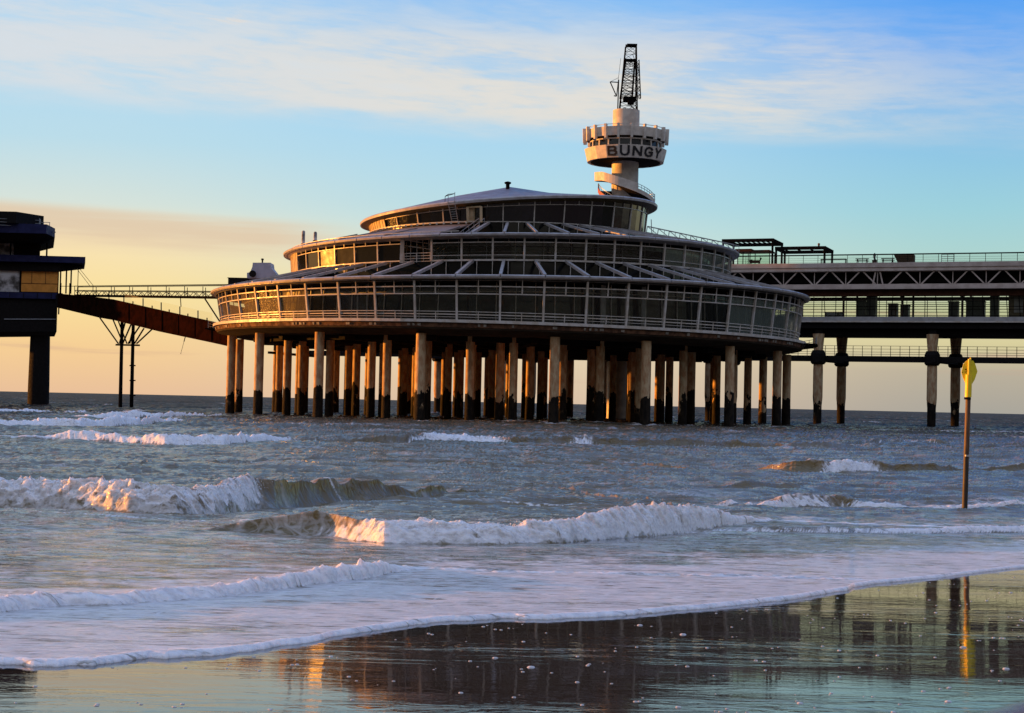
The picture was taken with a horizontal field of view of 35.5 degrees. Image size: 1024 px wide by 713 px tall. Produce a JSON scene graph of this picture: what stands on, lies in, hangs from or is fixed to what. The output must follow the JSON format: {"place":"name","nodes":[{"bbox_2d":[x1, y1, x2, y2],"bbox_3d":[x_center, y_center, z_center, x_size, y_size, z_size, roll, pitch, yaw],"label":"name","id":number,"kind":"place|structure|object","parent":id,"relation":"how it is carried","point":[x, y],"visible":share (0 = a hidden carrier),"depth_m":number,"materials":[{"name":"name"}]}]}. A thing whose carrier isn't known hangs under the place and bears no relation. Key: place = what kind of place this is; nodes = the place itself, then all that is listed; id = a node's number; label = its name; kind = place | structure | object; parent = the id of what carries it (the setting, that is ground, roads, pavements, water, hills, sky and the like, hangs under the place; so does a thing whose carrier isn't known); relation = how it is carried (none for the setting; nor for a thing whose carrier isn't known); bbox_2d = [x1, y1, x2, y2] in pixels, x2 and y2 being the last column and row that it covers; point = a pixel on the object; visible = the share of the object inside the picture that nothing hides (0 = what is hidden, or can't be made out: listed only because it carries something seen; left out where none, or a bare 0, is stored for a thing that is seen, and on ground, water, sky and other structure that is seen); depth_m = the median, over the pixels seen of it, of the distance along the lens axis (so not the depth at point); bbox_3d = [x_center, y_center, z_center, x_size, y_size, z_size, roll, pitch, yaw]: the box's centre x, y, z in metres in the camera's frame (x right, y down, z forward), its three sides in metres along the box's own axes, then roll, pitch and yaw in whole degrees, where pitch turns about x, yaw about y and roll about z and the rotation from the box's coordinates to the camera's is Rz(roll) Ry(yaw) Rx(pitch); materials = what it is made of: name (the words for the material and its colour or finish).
{"place":"outdoors","nodes":[
{"label":"outdoors","id":0,"kind":"place"},
{"bbox_2d":[0,391,1023,666],"bbox_3d":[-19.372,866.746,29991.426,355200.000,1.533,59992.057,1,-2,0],"label":"sea","id":1,"kind":"structure","parent":0,"point":[122,537],"depth_m":28.21,"materials":[{"name":"liquid"}]},
{"bbox_2d":[0,211,92,404],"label":"island building","id":2,"kind":"structure","parent":1,"relation":"in","point":[30,287],"depth_m":290.93,"materials":[{"name":"metal"}]},
{"bbox_2d":[57,291,237,406],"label":"sloping ramp","id":3,"kind":"structure","parent":2,"relation":"attached to","point":[132,314],"depth_m":271.75,"materials":[{"name":"metal"}]},
{"bbox_2d":[74,284,227,298],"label":"footbridge","id":4,"kind":"object","parent":3,"relation":"on","point":[114,291],"visible":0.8,"depth_m":269.67,"materials":[{"name":"metal"}]},
{"bbox_2d":[3,438,739,610],"bbox_3d":[3.171,3.658,55.095,26.288,1.183,87.737,1,-2,0],"label":"sea spray","id":5,"kind":"object","parent":1,"relation":"on","point":[368,526],"visible":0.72,"depth_m":22.34,"materials":[{"name":"white liquid"}]},
{"bbox_2d":[205,187,817,426],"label":"round pavilion","id":6,"kind":"structure","parent":1,"relation":"in","point":[495,278],"depth_m":203.91,"materials":[{"name":"white paint"}]},
{"bbox_2d":[227,277,253,284],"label":"plant box","id":7,"kind":"object","parent":6,"relation":"on","point":[231,280],"visible":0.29,"depth_m":239.40,"materials":[{"name":"black concrete"}]},
{"bbox_2d":[247,258,278,278],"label":"ventilator","id":8,"kind":"object","parent":6,"relation":"on","point":[260,270],"visible":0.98,"depth_m":236.94,"materials":[{"name":"paint"}]},
{"bbox_2d":[301,231,304,244],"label":"vent pipe","id":9,"kind":"object","parent":6,"relation":"on","point":[303,237],"visible":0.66,"depth_m":224.34,"materials":[{"name":"metal"}]},
{"bbox_2d":[445,193,457,220],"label":"roof ladder","id":10,"kind":"object","parent":6,"relation":"attached to","point":[452,207],"visible":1,"depth_m":211.13,"materials":[{"name":"metal"}]},
{"bbox_2d":[504,181,510,188],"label":"roof vent","id":11,"kind":"object","parent":6,"relation":"on","point":[507,183],"visible":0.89,"depth_m":226.54,"materials":[{"name":"metal"}]},
{"bbox_2d":[583,108,668,418],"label":"lookout tower","id":12,"kind":"structure","parent":1,"relation":"in","point":[625,147],"depth_m":265.60,"materials":[{"name":"paint"}]},
{"bbox_2d":[610,44,640,109],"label":"jump crane","id":13,"kind":"object","parent":12,"relation":"on","point":[630,100],"visible":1,"depth_m":268.71,"materials":[{"name":"metal"}]},
{"bbox_2d":[432,252,1023,426],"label":"pier promenade","id":14,"kind":"structure","parent":1,"relation":"in","point":[843,282],"depth_m":259.17,"materials":[{"name":"black concrete"}]},
{"bbox_2d":[309,345,1023,363],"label":"service walkway","id":15,"kind":"structure","parent":14,"relation":"attached to","point":[957,359],"depth_m":257.79,"materials":[{"name":"black metal"}]},
{"bbox_2d":[722,238,782,263],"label":"pergola","id":16,"kind":"object","parent":14,"relation":"on","point":[772,242],"visible":0.85,"depth_m":268.57,"materials":[{"name":"metal"}]},
{"bbox_2d":[735,249,774,263],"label":"glass kiosk","id":17,"kind":"object","parent":14,"relation":"on","point":[747,251],"visible":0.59,"depth_m":270.11,"materials":[{"name":"glass"}]},
{"bbox_2d":[749,258,761,263],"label":"garden chair","id":18,"kind":"object","parent":14,"relation":"on","point":[754,261],"visible":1,"depth_m":266.60,"materials":[{"name":"metal"}]},
{"bbox_2d":[775,246,833,263],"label":"pergola","id":19,"kind":"object","parent":14,"relation":"on","point":[824,250],"visible":0.95,"depth_m":265.37,"materials":[{"name":"metal"}]},
{"bbox_2d":[824,312,841,316],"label":"counter","id":20,"kind":"object","parent":14,"relation":"on","point":[832,313],"visible":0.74,"depth_m":263.32,"materials":[{"name":"metal"}]},
{"bbox_2d":[820,259,846,262],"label":"long table","id":21,"kind":"object","parent":14,"relation":"on","point":[835,259],"visible":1,"depth_m":261.39,"materials":[{"name":"metal"}]},
{"bbox_2d":[856,301,865,316],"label":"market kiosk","id":22,"kind":"object","parent":14,"relation":"on","point":[861,303],"visible":0.71,"depth_m":262.72,"materials":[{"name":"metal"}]},
{"bbox_2d":[855,258,868,262],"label":"picnic table","id":23,"kind":"object","parent":14,"relation":"on","point":[861,260],"visible":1,"depth_m":259.64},
{"bbox_2d":[866,297,877,316],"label":"market kiosk","id":24,"kind":"object","parent":14,"relation":"on","point":[871,302],"visible":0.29,"depth_m":263.05,"materials":[{"name":"metal"}]},
{"bbox_2d":[887,303,898,316],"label":"market kiosk","id":25,"kind":"object","parent":14,"relation":"on","point":[894,312],"visible":0.74,"depth_m":265.70,"materials":[{"name":"metal"}]},
{"bbox_2d":[894,255,914,261],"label":"planter","id":26,"kind":"object","parent":14,"relation":"on","point":[907,256],"visible":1,"depth_m":256.96,"materials":[{"name":"brown wood"}]},
{"bbox_2d":[900,304,910,316],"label":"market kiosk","id":27,"kind":"object","parent":14,"relation":"on","point":[906,312],"visible":0.62,"depth_m":261.99,"materials":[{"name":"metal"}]},
{"bbox_2d":[941,254,953,261],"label":"pale gate frame","id":28,"kind":"object","parent":14,"relation":"on","point":[947,256],"visible":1,"depth_m":254.40,"materials":[{"name":"white paint"}]},
{"bbox_2d":[948,301,959,316],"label":"market kiosk","id":29,"kind":"object","parent":14,"relation":"on","point":[954,303],"visible":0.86,"depth_m":257.25,"materials":[{"name":"metal"}]},
{"bbox_2d":[965,301,986,316],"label":"market kiosk","id":30,"kind":"object","parent":14,"relation":"on","point":[976,303],"visible":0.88,"depth_m":256.92,"materials":[{"name":"metal"}]},
{"bbox_2d":[990,296,999,316],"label":"market kiosk","id":31,"kind":"object","parent":14,"relation":"on","point":[996,299],"visible":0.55,"depth_m":254.44,"materials":[{"name":"metal"}]},
{"bbox_2d":[1008,296,1022,316],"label":"market kiosk","id":32,"kind":"object","parent":14,"relation":"on","point":[1013,300],"visible":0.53,"depth_m":252.73,"materials":[{"name":"metal"}]},
{"bbox_2d":[961,358,976,508],"bbox_3d":[11.511,2.502,40.290,0.404,4.957,0.203,1,-2,0],"label":"beach marker","id":33,"kind":"object","parent":1,"relation":"in","point":[969,371],"visible":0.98,"depth_m":40.28,"materials":[{"name":"yellow metal"}]},
{"bbox_2d":[0,533,1023,712],"bbox_3d":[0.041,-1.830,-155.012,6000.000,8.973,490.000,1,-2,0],"label":"beach","id":34,"kind":"structure","parent":0,"point":[387,670],"depth_m":9.23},
{"bbox_2d":[14,577,1023,712],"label":"foam bubbles","id":35,"kind":"object","parent":34,"relation":"on","point":[98,704],"visible":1,"depth_m":9.19,"materials":[{"name":"grey liquid"}]},
{"bbox_2d":[0,0,1023,413],"label":"sky","id":36,"kind":"structure","parent":0,"point":[179,143],"materials":[{"name":"blue"}]}
]}

